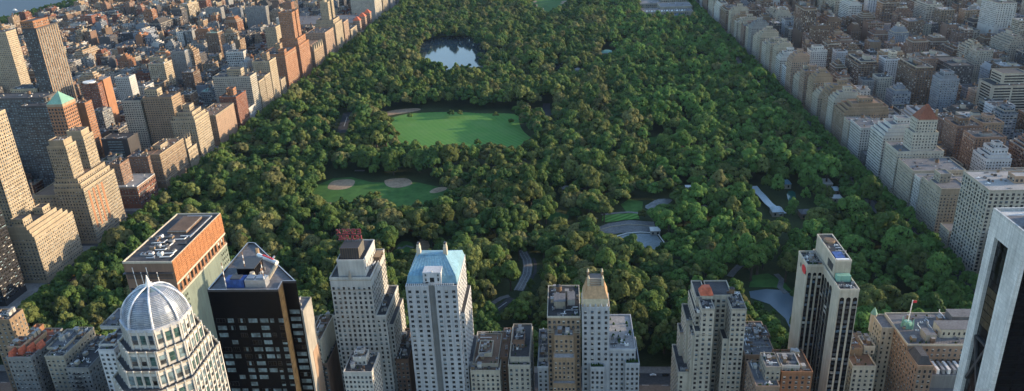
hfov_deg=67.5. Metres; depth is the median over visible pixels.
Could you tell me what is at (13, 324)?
apartment building
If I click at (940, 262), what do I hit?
tree
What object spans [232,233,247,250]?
tree
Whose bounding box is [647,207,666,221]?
tree
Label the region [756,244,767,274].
tree
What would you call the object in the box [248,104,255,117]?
apartment building
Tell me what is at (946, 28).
apartment building
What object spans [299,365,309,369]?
window
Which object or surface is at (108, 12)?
apartment building
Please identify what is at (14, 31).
window
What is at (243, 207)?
tree
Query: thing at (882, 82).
apartment building
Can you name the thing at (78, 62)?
apartment building
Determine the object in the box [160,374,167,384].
window
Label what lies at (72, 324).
tree
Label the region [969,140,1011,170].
apartment building
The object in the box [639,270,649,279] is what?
tree
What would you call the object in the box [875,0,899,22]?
apartment building
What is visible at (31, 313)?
tree
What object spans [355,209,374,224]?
tree
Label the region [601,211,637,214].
path
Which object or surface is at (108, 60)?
apartment building
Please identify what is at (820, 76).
apartment building
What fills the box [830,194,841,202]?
zoo house
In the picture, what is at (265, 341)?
window
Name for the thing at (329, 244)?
tree
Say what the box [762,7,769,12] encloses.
apartment building
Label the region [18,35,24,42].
apartment building
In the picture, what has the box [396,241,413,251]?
playground lawn
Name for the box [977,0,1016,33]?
apartment building
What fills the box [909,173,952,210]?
apartment building
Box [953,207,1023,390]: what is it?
office slab
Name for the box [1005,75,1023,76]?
window
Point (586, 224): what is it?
tree
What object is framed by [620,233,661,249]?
ice rink
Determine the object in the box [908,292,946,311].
tree
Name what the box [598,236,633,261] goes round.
tree
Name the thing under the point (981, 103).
apartment building
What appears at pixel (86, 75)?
apartment building
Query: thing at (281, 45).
window
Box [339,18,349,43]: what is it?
apartment building
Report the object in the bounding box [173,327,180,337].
window
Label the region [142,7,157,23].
apartment building
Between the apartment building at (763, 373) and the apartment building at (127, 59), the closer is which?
the apartment building at (763, 373)
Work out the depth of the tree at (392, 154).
957.13 m
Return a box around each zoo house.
[769,206,783,216]
[784,179,790,188]
[798,209,808,218]
[822,178,832,186]
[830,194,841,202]
[831,186,839,193]
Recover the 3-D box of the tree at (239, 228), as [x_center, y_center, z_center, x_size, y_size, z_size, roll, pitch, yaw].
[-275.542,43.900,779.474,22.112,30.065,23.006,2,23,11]
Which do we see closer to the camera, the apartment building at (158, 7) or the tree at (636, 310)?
the tree at (636, 310)
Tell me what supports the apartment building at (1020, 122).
on the ground at (656, 382)
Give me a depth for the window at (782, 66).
1257.40 m
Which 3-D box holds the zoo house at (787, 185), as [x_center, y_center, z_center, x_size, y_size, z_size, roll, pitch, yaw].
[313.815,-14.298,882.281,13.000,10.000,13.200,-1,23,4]
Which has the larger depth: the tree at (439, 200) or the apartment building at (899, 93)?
the apartment building at (899, 93)
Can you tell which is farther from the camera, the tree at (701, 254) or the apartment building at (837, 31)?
the apartment building at (837, 31)
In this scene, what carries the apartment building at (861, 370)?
on the ground at (656, 382)
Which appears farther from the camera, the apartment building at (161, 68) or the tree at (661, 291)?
the apartment building at (161, 68)
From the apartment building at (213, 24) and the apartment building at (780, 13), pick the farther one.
the apartment building at (213, 24)
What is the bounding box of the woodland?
[0,0,978,356]
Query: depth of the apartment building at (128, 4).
2200.21 m
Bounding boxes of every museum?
[299,9,371,32]
[640,0,692,15]
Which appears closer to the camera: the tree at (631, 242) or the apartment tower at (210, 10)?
the tree at (631, 242)
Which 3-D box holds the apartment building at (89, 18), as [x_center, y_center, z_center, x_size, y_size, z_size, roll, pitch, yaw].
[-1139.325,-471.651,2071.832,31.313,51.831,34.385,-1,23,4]
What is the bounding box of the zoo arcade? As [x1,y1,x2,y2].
[752,186,785,213]
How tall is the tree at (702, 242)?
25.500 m
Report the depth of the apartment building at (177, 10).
1987.11 m
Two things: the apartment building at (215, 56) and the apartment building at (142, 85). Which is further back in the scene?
the apartment building at (215, 56)
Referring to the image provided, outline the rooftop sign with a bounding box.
[335,220,361,241]
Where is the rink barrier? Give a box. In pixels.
[617,232,663,241]
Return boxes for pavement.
[0,3,976,372]
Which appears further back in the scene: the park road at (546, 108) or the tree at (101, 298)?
the park road at (546, 108)
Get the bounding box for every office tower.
[0,208,26,305]
[207,242,313,390]
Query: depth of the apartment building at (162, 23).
1900.48 m
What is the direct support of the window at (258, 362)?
in the office tower at (252, 291)
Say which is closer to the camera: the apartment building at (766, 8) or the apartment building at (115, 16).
the apartment building at (766, 8)
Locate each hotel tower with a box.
[329,239,405,390]
[405,241,476,390]
[880,104,943,193]
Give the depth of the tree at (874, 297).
605.97 m
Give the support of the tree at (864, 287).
on the park ground at (646, 198)
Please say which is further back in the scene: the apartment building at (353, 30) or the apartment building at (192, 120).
the apartment building at (353, 30)
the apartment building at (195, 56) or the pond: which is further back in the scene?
the apartment building at (195, 56)
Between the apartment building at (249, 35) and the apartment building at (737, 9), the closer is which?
the apartment building at (737, 9)
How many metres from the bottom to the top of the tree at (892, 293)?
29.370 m
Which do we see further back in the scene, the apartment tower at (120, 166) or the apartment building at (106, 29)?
the apartment building at (106, 29)
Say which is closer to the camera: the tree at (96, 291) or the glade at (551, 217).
the tree at (96, 291)
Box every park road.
[337,112,351,132]
[496,297,513,310]
[514,250,532,290]
[530,258,536,279]
[542,103,550,115]
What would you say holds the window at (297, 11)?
in the apartment building at (290, 28)
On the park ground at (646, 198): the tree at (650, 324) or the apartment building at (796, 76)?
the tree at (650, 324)
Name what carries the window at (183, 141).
in the apartment building at (169, 158)
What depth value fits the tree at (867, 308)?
601.36 m
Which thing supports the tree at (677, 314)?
on the park ground at (646, 198)
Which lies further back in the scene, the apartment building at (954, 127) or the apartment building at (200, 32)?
the apartment building at (200, 32)
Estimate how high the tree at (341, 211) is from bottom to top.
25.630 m
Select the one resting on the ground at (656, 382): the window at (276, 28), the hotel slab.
the hotel slab
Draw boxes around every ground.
[0,4,933,365]
[0,4,974,390]
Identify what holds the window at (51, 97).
in the apartment tower at (11, 103)
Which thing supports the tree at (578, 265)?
on the park ground at (646, 198)
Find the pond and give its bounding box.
[749,289,793,326]
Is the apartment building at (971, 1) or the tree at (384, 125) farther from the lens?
the apartment building at (971, 1)
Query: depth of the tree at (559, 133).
1022.98 m
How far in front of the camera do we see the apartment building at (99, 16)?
2011.26 m
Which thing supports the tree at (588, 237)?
on the park ground at (646, 198)
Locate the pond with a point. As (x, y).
(780, 302)
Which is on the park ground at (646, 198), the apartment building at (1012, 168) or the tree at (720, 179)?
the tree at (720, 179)
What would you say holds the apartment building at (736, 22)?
on the ground at (656, 382)
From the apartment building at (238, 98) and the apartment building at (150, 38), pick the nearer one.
the apartment building at (238, 98)
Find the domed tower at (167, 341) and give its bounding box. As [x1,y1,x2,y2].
[111,275,229,390]
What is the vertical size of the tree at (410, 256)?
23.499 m
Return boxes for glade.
[548,211,568,220]
[621,199,642,213]
[647,136,656,144]
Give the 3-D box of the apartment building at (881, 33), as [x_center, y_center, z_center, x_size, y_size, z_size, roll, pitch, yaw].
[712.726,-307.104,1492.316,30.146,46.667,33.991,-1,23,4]
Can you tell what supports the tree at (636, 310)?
on the park ground at (646, 198)
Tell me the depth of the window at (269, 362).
309.61 m
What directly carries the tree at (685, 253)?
on the park ground at (646, 198)
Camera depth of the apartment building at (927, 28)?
1500.55 m
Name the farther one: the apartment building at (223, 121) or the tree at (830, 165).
the apartment building at (223, 121)
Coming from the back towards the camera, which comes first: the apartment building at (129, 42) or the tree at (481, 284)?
the apartment building at (129, 42)
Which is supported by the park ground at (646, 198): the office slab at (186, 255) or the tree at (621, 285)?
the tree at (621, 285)
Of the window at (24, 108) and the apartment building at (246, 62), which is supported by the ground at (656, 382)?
the apartment building at (246, 62)
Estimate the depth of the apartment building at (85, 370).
495.56 m
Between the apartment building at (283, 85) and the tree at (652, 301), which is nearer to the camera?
the tree at (652, 301)
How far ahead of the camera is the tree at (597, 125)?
1030.51 m
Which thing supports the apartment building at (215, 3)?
on the ground at (656, 382)
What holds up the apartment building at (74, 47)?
on the ground at (656, 382)
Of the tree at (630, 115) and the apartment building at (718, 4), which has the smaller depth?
the tree at (630, 115)
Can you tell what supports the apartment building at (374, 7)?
on the ground at (656, 382)
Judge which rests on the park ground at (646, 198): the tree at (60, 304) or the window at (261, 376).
the tree at (60, 304)
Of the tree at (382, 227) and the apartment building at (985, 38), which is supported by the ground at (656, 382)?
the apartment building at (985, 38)
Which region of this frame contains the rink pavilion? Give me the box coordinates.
[649,227,660,234]
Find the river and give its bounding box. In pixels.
[0,0,65,16]
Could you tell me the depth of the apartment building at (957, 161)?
869.16 m
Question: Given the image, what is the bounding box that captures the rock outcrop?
[645,198,671,208]
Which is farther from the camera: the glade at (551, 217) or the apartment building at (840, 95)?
the apartment building at (840, 95)
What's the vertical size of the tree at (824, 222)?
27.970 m
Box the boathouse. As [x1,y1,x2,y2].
[601,50,611,53]
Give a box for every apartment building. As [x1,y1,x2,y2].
[0,23,10,28]
[0,307,28,390]
[6,324,62,390]
[7,13,20,26]
[7,203,83,282]
[18,10,31,20]
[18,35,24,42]
[20,41,28,55]
[27,67,34,82]
[32,127,125,243]
[44,12,55,16]
[44,326,95,390]
[45,6,56,12]
[62,12,73,21]
[62,19,75,26]
[66,334,109,390]
[67,42,90,53]
[67,59,81,70]
[68,62,76,76]
[70,20,87,25]
[73,42,98,62]
[74,0,84,5]
[74,65,89,75]
[75,3,85,13]
[75,26,86,35]
[78,70,101,99]
[80,12,97,24]
[80,53,95,67]
[84,28,98,44]
[88,64,103,71]
[94,106,115,128]
[95,13,107,24]
[95,19,106,31]
[95,48,110,65]
[97,65,111,73]
[97,308,122,390]
[99,34,117,48]
[99,128,108,137]
[100,0,111,11]
[100,50,117,67]
[100,151,122,164]
[101,25,112,34]
[104,8,120,15]
[105,68,121,84]
[108,122,128,133]
[111,11,120,21]
[113,3,125,14]
[113,87,119,100]
[116,17,127,23]
[116,38,135,46]
[116,100,122,110]
[117,44,128,53]
[118,30,133,38]
[118,53,135,68]
[118,173,157,208]
[121,64,136,73]
[124,0,134,14]
[126,44,139,53]
[129,53,141,64]
[131,67,150,81]
[133,24,156,38]
[134,61,146,69]
[135,3,145,15]
[135,29,147,45]
[136,19,148,28]
[137,81,153,95]
[139,44,152,53]
[139,138,189,187]
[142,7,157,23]
[145,32,158,45]
[148,58,175,85]
[148,78,168,91]
[149,16,173,30]
[151,4,161,12]
[151,39,163,48]
[155,45,174,72]
[165,39,179,50]
[168,0,176,6]
[168,13,183,26]
[168,27,179,35]
[168,87,183,92]
[170,3,188,23]
[170,102,214,158]
[176,28,186,46]
[177,133,199,166]
[179,0,199,23]
[180,88,199,105]
[181,66,201,89]
[184,44,202,73]
[185,21,197,29]
[185,27,196,44]
[190,38,208,52]
[195,25,213,39]
[196,81,206,93]
[197,0,211,7]
[197,16,207,26]
[199,50,209,62]
[201,73,212,81]
[201,85,213,106]
[202,58,218,70]
[205,103,237,144]
[206,25,225,59]
[207,67,219,75]
[208,21,219,29]
[208,51,221,61]
[210,12,221,22]
[211,1,221,6]
[212,67,261,112]
[219,87,249,128]
[223,41,235,59]
[224,11,243,30]
[224,27,239,42]
[233,33,246,48]
[239,30,255,46]
[239,53,252,68]
[246,0,254,5]
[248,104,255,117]
[250,22,265,33]
[250,48,259,56]
[252,51,281,99]
[254,31,262,43]
[254,50,263,59]
[256,0,272,11]
[256,70,274,104]
[257,77,268,107]
[260,42,299,88]
[269,4,282,24]
[270,0,282,7]
[278,9,312,78]
[279,76,286,93]
[306,27,335,56]
[309,39,324,67]
[314,312,335,390]
[315,0,344,51]
[322,340,343,390]
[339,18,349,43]
[343,346,383,390]
[349,25,356,38]
[350,0,382,20]
[381,0,388,11]
[395,328,416,390]
[470,331,502,390]
[500,327,510,390]
[508,324,534,390]
[537,328,548,390]
[547,284,580,390]
[670,280,746,390]
[713,0,727,22]
[720,2,735,30]
[727,3,748,33]
[731,11,747,35]
[733,17,742,40]
[737,14,756,43]
[739,321,773,390]
[740,20,752,47]
[744,24,749,49]
[744,352,799,390]
[747,17,768,54]
[748,4,758,16]
[752,28,765,58]
[756,26,778,63]
[759,10,770,21]
[760,39,768,66]
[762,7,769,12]
[764,37,780,74]
[769,18,781,35]
[770,4,787,20]
[771,38,792,74]
[772,348,812,390]
[773,7,791,21]
[775,47,796,83]
[779,1,792,11]
[781,15,793,36]
[781,62,786,85]
[784,22,792,41]
[784,48,809,94]
[791,0,816,48]
[792,71,799,97]
[797,64,818,107]
[801,39,815,51]
[804,67,832,112]
[807,45,827,66]
[808,20,828,44]
[810,82,830,119]
[816,10,829,22]
[819,79,856,126]
[820,12,841,32]
[820,35,842,70]
[821,3,830,13]
[825,86,860,132]
[828,25,842,38]
[829,58,846,77]
[831,47,847,64]
[831,95,888,143]
[832,33,853,46]
[833,69,851,81]
[838,0,861,17]
[840,114,872,147]
[842,16,850,27]
[844,42,861,54]
[844,331,876,390]
[845,51,878,84]
[847,22,860,40]
[847,118,891,158]
[854,85,870,94]
[855,10,875,38]
[857,74,874,95]
[859,150,866,165]
[861,19,883,41]
[864,37,880,50]
[865,48,876,55]
[865,115,910,178]
[867,26,888,42]
[872,71,892,102]
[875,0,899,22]
[876,43,904,62]
[878,50,899,85]
[883,36,895,48]
[884,82,910,108]
[888,21,908,42]
[888,105,898,118]
[890,4,912,28]
[892,103,910,114]
[893,157,965,205]
[894,53,934,104]
[897,42,904,52]
[901,16,924,33]
[901,103,934,117]
[904,32,928,57]
[906,48,920,57]
[908,53,937,70]
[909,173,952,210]
[912,0,943,20]
[915,169,962,233]
[920,46,949,56]
[922,20,931,35]
[925,20,938,34]
[925,33,947,50]
[928,69,959,112]
[933,7,954,33]
[935,41,957,55]
[936,54,973,83]
[936,111,953,143]
[938,223,952,248]
[939,17,957,40]
[940,115,981,159]
[943,104,969,114]
[943,156,963,166]
[949,28,964,41]
[951,1,964,13]
[955,97,974,109]
[955,105,980,116]
[956,39,982,59]
[957,6,979,23]
[957,24,979,39]
[958,0,976,7]
[958,127,1006,170]
[959,22,972,39]
[959,82,977,99]
[964,14,978,27]
[966,87,977,103]
[967,41,993,81]
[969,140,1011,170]
[970,113,1004,133]
[974,68,1023,112]
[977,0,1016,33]
[977,30,996,45]
[977,58,1003,83]
[977,98,1012,113]
[983,98,1015,112]
[989,29,1023,60]
[989,61,1023,77]
[990,48,1003,53]
[991,104,1017,138]
[999,51,1009,60]
[1002,167,1023,169]
[1008,133,1023,166]
[1010,17,1023,37]
[1014,49,1023,65]
[1014,109,1023,130]
[1019,0,1023,15]
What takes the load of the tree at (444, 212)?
on the park ground at (646, 198)
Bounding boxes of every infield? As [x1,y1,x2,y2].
[328,179,354,189]
[384,178,411,187]
[430,187,446,192]
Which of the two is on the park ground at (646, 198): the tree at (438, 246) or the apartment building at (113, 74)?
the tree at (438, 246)
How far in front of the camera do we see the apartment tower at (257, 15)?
1919.51 m
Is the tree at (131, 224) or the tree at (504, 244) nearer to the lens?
the tree at (504, 244)
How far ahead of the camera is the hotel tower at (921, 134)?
826.52 m
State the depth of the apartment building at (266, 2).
2012.29 m
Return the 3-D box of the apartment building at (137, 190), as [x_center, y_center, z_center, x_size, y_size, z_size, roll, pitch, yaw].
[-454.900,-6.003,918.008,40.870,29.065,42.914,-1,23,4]
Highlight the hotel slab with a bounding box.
[788,234,859,390]
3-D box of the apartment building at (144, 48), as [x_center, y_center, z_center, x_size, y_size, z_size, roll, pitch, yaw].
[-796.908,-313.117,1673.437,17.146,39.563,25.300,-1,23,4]
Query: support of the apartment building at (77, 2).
on the ground at (656, 382)
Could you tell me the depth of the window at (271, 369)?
310.90 m
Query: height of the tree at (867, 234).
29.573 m
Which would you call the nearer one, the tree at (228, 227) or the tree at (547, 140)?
the tree at (228, 227)
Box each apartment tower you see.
[0,27,30,92]
[0,90,55,178]
[0,109,34,226]
[10,82,38,92]
[19,17,77,99]
[20,97,54,186]
[46,91,81,135]
[75,97,104,159]
[81,76,120,124]
[101,132,140,157]
[107,156,132,184]
[114,72,139,100]
[121,93,152,149]
[126,148,157,185]
[142,87,182,144]
[149,52,166,61]
[170,47,191,81]
[205,5,225,21]
[226,47,246,66]
[229,5,245,29]
[244,4,270,29]
[264,23,281,48]
[282,0,294,9]
[299,296,325,390]
[581,269,639,390]
[949,169,1023,273]
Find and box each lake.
[419,36,486,71]
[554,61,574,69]
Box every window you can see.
[0,31,30,92]
[0,97,51,177]
[0,112,33,225]
[0,209,24,301]
[9,361,40,389]
[21,19,77,99]
[22,108,54,185]
[25,207,82,277]
[34,135,125,240]
[50,103,81,135]
[68,372,93,390]
[82,83,107,108]
[95,117,103,159]
[115,77,138,100]
[122,101,152,148]
[123,161,132,182]
[128,376,135,385]
[131,336,138,344]
[131,357,138,366]
[136,376,142,385]
[139,336,146,344]
[140,357,147,366]
[143,90,181,143]
[144,376,150,385]
[148,336,154,344]
[149,357,156,366]
[152,377,157,385]
[153,141,188,183]
[157,333,163,343]
[159,354,166,365]
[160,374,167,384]
[165,330,172,340]
[168,371,175,381]
[169,350,176,361]
[171,51,191,81]
[172,105,214,156]
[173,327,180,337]
[175,367,182,377]
[178,346,186,357]
[183,364,190,374]
[188,382,194,390]
[201,348,228,390]
[213,71,261,110]
[216,318,225,322]
[218,106,236,137]
[218,326,226,329]
[219,333,228,336]
[222,347,231,350]
[224,354,233,357]
[225,361,234,364]
[226,51,246,66]
[227,90,249,122]
[227,368,236,371]
[230,382,239,385]
[238,318,245,322]
[245,8,270,28]
[248,318,257,322]
[251,333,260,336]
[252,340,261,343]
[253,54,280,98]
[254,347,262,350]
[255,354,264,357]
[257,361,265,364]
[258,368,267,371]
[259,375,268,378]
[260,318,268,322]
[261,45,299,87]
[261,326,269,329]
[263,333,270,336]
[264,340,272,343]
[265,28,281,48]
[265,347,273,350]
[267,354,274,357]
[268,361,276,364]
[269,368,277,371]
[279,11,312,76]
[289,309,299,313]
[291,317,300,320]
[292,324,302,327]
[293,331,303,334]
[294,338,304,341]
[296,345,305,348]
[297,352,306,355]
[298,359,308,362]
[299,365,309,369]
[300,372,310,375]
[302,379,311,382]
[303,385,312,388]
[307,30,335,55]
[315,1,343,49]
[316,47,324,66]
[351,0,381,19]
[354,14,371,30]
[744,360,797,390]
[747,19,762,53]
[765,40,780,71]
[771,40,783,72]
[775,49,792,82]
[781,66,785,85]
[784,51,802,92]
[797,70,804,103]
[805,70,818,112]
[820,81,845,123]
[825,88,842,132]
[831,99,887,142]
[847,123,869,158]
[865,121,908,176]
[870,322,965,390]
[878,52,896,84]
[880,118,942,192]
[893,162,960,200]
[915,174,954,233]
[928,72,956,112]
[941,119,967,158]
[949,175,1022,270]
[969,143,994,170]
[993,96,1008,97]
[1004,78,1023,79]
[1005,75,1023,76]
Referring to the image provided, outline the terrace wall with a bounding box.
[598,224,654,230]
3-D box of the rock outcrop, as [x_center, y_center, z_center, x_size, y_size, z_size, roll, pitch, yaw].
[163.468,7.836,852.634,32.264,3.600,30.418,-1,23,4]
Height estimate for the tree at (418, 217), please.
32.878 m
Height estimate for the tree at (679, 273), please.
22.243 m
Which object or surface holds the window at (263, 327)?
in the office tower at (252, 291)
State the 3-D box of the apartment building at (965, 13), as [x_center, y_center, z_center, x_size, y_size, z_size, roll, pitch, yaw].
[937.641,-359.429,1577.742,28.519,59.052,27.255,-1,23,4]
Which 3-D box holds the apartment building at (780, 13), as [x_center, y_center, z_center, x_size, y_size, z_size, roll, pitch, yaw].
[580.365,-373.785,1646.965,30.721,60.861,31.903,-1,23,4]
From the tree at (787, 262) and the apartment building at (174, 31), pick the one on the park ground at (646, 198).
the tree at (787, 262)
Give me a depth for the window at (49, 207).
753.67 m
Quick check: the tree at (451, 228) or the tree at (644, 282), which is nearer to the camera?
the tree at (644, 282)
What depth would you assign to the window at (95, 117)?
1028.89 m
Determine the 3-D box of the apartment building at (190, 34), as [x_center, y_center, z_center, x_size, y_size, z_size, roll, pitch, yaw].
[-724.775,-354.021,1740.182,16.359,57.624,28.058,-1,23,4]
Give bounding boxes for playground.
[420,239,429,249]
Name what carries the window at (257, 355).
in the office tower at (252, 291)
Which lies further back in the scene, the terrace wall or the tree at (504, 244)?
the terrace wall
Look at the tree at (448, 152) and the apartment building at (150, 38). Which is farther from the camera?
the apartment building at (150, 38)
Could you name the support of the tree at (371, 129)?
on the park ground at (646, 198)
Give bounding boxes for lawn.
[312,177,459,213]
[387,112,530,148]
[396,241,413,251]
[530,0,565,13]
[602,214,638,221]
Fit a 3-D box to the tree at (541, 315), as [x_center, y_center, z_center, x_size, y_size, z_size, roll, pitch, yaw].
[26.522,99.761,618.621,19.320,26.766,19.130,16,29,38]
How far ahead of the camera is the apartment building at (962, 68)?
1180.55 m
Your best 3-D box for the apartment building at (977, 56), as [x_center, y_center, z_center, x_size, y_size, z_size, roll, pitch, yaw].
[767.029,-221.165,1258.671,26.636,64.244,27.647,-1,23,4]
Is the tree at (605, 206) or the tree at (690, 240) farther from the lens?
the tree at (605, 206)
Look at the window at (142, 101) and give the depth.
1049.19 m
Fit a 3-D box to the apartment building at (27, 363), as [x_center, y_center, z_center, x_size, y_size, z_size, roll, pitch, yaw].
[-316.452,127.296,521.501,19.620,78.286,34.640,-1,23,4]
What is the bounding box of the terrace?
[600,220,654,233]
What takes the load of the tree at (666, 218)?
on the park ground at (646, 198)
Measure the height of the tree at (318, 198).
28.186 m
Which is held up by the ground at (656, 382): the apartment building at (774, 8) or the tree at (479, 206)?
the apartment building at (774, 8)
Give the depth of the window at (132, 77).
1277.04 m
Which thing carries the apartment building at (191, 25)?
on the ground at (656, 382)
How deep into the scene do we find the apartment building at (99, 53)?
1589.33 m
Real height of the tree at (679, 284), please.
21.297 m
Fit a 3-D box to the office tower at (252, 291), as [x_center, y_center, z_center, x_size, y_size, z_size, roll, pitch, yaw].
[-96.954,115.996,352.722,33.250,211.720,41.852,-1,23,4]
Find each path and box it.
[387,108,420,114]
[491,295,509,303]
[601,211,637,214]
[727,265,742,276]
[774,274,787,293]
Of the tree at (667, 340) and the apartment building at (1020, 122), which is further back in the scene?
the apartment building at (1020, 122)
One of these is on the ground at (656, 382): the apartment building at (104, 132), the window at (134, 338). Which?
the apartment building at (104, 132)
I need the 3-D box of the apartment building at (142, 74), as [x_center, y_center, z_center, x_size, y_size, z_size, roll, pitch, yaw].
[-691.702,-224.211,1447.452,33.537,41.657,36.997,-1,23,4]
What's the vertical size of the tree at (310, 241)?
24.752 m
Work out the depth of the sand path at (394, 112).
1235.82 m
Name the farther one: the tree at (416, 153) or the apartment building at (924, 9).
the apartment building at (924, 9)
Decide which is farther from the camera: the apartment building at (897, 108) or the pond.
the apartment building at (897, 108)
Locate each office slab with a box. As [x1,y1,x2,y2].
[122,213,229,339]
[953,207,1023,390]
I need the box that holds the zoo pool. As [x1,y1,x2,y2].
[787,191,795,199]
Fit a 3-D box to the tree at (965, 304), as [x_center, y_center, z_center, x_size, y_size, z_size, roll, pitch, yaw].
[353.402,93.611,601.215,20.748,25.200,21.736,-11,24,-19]
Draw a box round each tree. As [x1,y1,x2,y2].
[17,302,41,326]
[52,296,73,316]
[60,285,87,305]
[61,319,94,328]
[68,280,83,286]
[70,316,88,323]
[75,262,94,282]
[75,285,93,304]
[81,301,110,319]
[87,269,110,290]
[88,285,110,301]
[92,293,107,305]
[100,263,125,279]
[105,225,133,246]
[106,287,127,301]
[122,218,138,235]
[129,212,151,221]
[136,216,159,231]
[181,197,201,211]
[212,157,229,169]
[223,222,236,245]
[226,161,246,171]
[228,212,244,222]
[229,224,249,241]
[232,200,254,215]
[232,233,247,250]
[236,168,256,180]
[240,208,259,232]
[248,185,272,201]
[250,213,280,235]
[256,232,280,246]
[260,171,284,186]
[262,162,276,169]
[267,124,280,134]
[267,210,280,233]
[272,182,294,200]
[273,194,287,217]
[278,118,296,143]
[278,194,300,210]
[284,218,304,247]
[291,207,310,230]
[300,173,318,187]
[301,234,320,249]
[303,194,322,217]
[305,116,323,128]
[308,245,326,261]
[311,282,331,305]
[312,251,330,269]
[319,202,339,235]
[319,239,338,253]
[336,209,346,214]
[338,211,358,225]
[344,220,369,238]
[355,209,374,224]
[359,206,377,223]
[365,123,383,147]
[365,225,373,230]
[369,221,398,252]
[370,238,387,250]
[375,121,395,146]
[376,207,402,225]
[380,230,396,252]
[381,149,400,174]
[384,252,394,265]
[386,266,395,276]
[392,259,411,275]
[395,205,414,218]
[395,276,405,289]
[397,272,407,281]
[399,289,406,303]
[403,249,416,263]
[406,148,423,172]
[406,208,433,236]
[413,207,435,221]
[420,146,440,167]
[420,223,444,246]
[432,195,452,206]
[433,241,451,249]
[434,204,454,234]
[439,144,458,162]
[443,220,459,240]
[448,242,462,249]
[454,234,473,245]
[456,197,468,212]
[458,243,481,262]
[463,217,490,237]
[466,259,482,279]
[467,275,476,292]
[472,303,484,317]
[473,237,490,249]
[473,310,488,324]
[475,201,485,211]
[475,279,491,291]
[476,320,499,334]
[477,259,493,279]
[480,206,511,236]
[480,300,500,321]
[481,243,504,258]
[488,244,505,265]
[493,167,513,181]
[494,240,508,248]
[495,160,513,169]
[496,221,515,236]
[500,260,521,290]
[505,201,520,214]
[506,166,520,173]
[507,297,529,314]
[508,235,527,260]
[509,183,522,190]
[509,299,531,323]
[510,209,523,222]
[510,220,528,233]
[511,170,518,182]
[517,165,538,180]
[517,291,539,317]
[518,204,528,219]
[519,179,542,205]
[529,204,550,223]
[533,304,546,323]
[535,161,553,184]
[535,195,558,223]
[535,237,551,258]
[539,134,559,145]
[540,265,556,283]
[542,245,571,266]
[544,224,561,235]
[548,235,565,246]
[554,128,568,139]
[556,273,572,284]
[563,223,579,237]
[565,231,583,251]
[565,265,577,271]
[568,271,577,282]
[571,148,586,163]
[571,266,600,283]
[573,163,588,188]
[574,217,599,233]
[574,259,594,269]
[576,109,593,122]
[576,191,598,214]
[578,230,595,245]
[578,244,596,258]
[580,147,609,169]
[581,165,602,188]
[582,195,599,212]
[586,253,596,267]
[589,117,609,133]
[593,131,615,151]
[593,231,608,245]
[594,247,615,268]
[597,199,613,222]
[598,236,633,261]
[599,269,616,284]
[600,173,611,192]
[604,263,614,269]
[607,160,626,172]
[607,233,623,243]
[607,269,642,302]
[609,170,633,186]
[610,118,623,128]
[612,260,627,266]
[614,264,640,301]
[616,303,623,313]
[620,141,634,154]
[621,299,649,324]
[622,108,643,123]
[622,233,643,264]
[634,248,657,262]
[635,321,649,350]
[636,289,665,330]
[639,261,660,279]
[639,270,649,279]
[641,278,649,288]
[642,318,655,337]
[646,276,666,290]
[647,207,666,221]
[650,319,672,353]
[651,253,672,265]
[651,285,668,305]
[651,307,674,327]
[654,203,673,210]
[655,210,681,231]
[657,248,672,255]
[660,330,676,352]
[666,279,686,290]
[668,289,687,309]
[669,268,689,284]
[671,309,680,318]
[673,129,691,146]
[673,200,691,227]
[674,244,697,262]
[678,236,699,250]
[682,136,696,145]
[682,148,704,166]
[682,182,706,204]
[686,202,707,216]
[688,230,700,239]
[690,212,708,229]
[691,124,708,136]
[692,84,709,101]
[692,249,718,275]
[693,113,712,128]
[696,236,719,249]
[699,227,718,237]
[700,187,718,204]
[707,262,727,279]
[708,144,725,159]
[708,169,728,188]
[709,215,731,230]
[713,242,739,273]
[714,188,730,203]
[717,162,737,172]
[725,195,740,216]
[728,159,749,176]
[728,278,744,292]
[730,181,747,201]
[731,222,750,236]
[736,243,766,280]
[737,232,755,268]
[741,147,761,163]
[741,188,760,207]
[741,196,755,212]
[744,302,757,319]
[755,314,780,328]
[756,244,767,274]
[758,239,777,269]
[768,324,788,348]
[769,220,789,236]
[773,143,791,161]
[777,252,796,282]
[790,139,806,150]
[792,151,811,185]
[792,153,819,186]
[801,219,822,236]
[804,207,834,220]
[816,218,829,233]
[818,154,842,181]
[833,224,851,238]
[836,161,851,184]
[837,195,867,215]
[841,234,866,252]
[843,211,874,235]
[854,311,870,334]
[855,280,870,285]
[856,305,879,312]
[857,283,877,292]
[857,287,887,310]
[860,175,882,205]
[863,224,881,242]
[870,211,908,236]
[878,284,902,304]
[880,225,918,251]
[886,258,909,284]
[889,292,918,311]
[895,242,928,263]
[897,212,911,228]
[907,252,929,283]
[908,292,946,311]
[917,233,935,255]
[923,270,945,289]
[926,251,952,290]
[934,279,965,308]
[954,300,971,308]
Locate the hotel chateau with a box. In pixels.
[868,300,970,390]
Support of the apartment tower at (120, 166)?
on the ground at (656, 382)
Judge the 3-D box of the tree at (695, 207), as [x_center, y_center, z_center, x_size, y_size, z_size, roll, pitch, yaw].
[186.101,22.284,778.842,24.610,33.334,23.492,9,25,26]

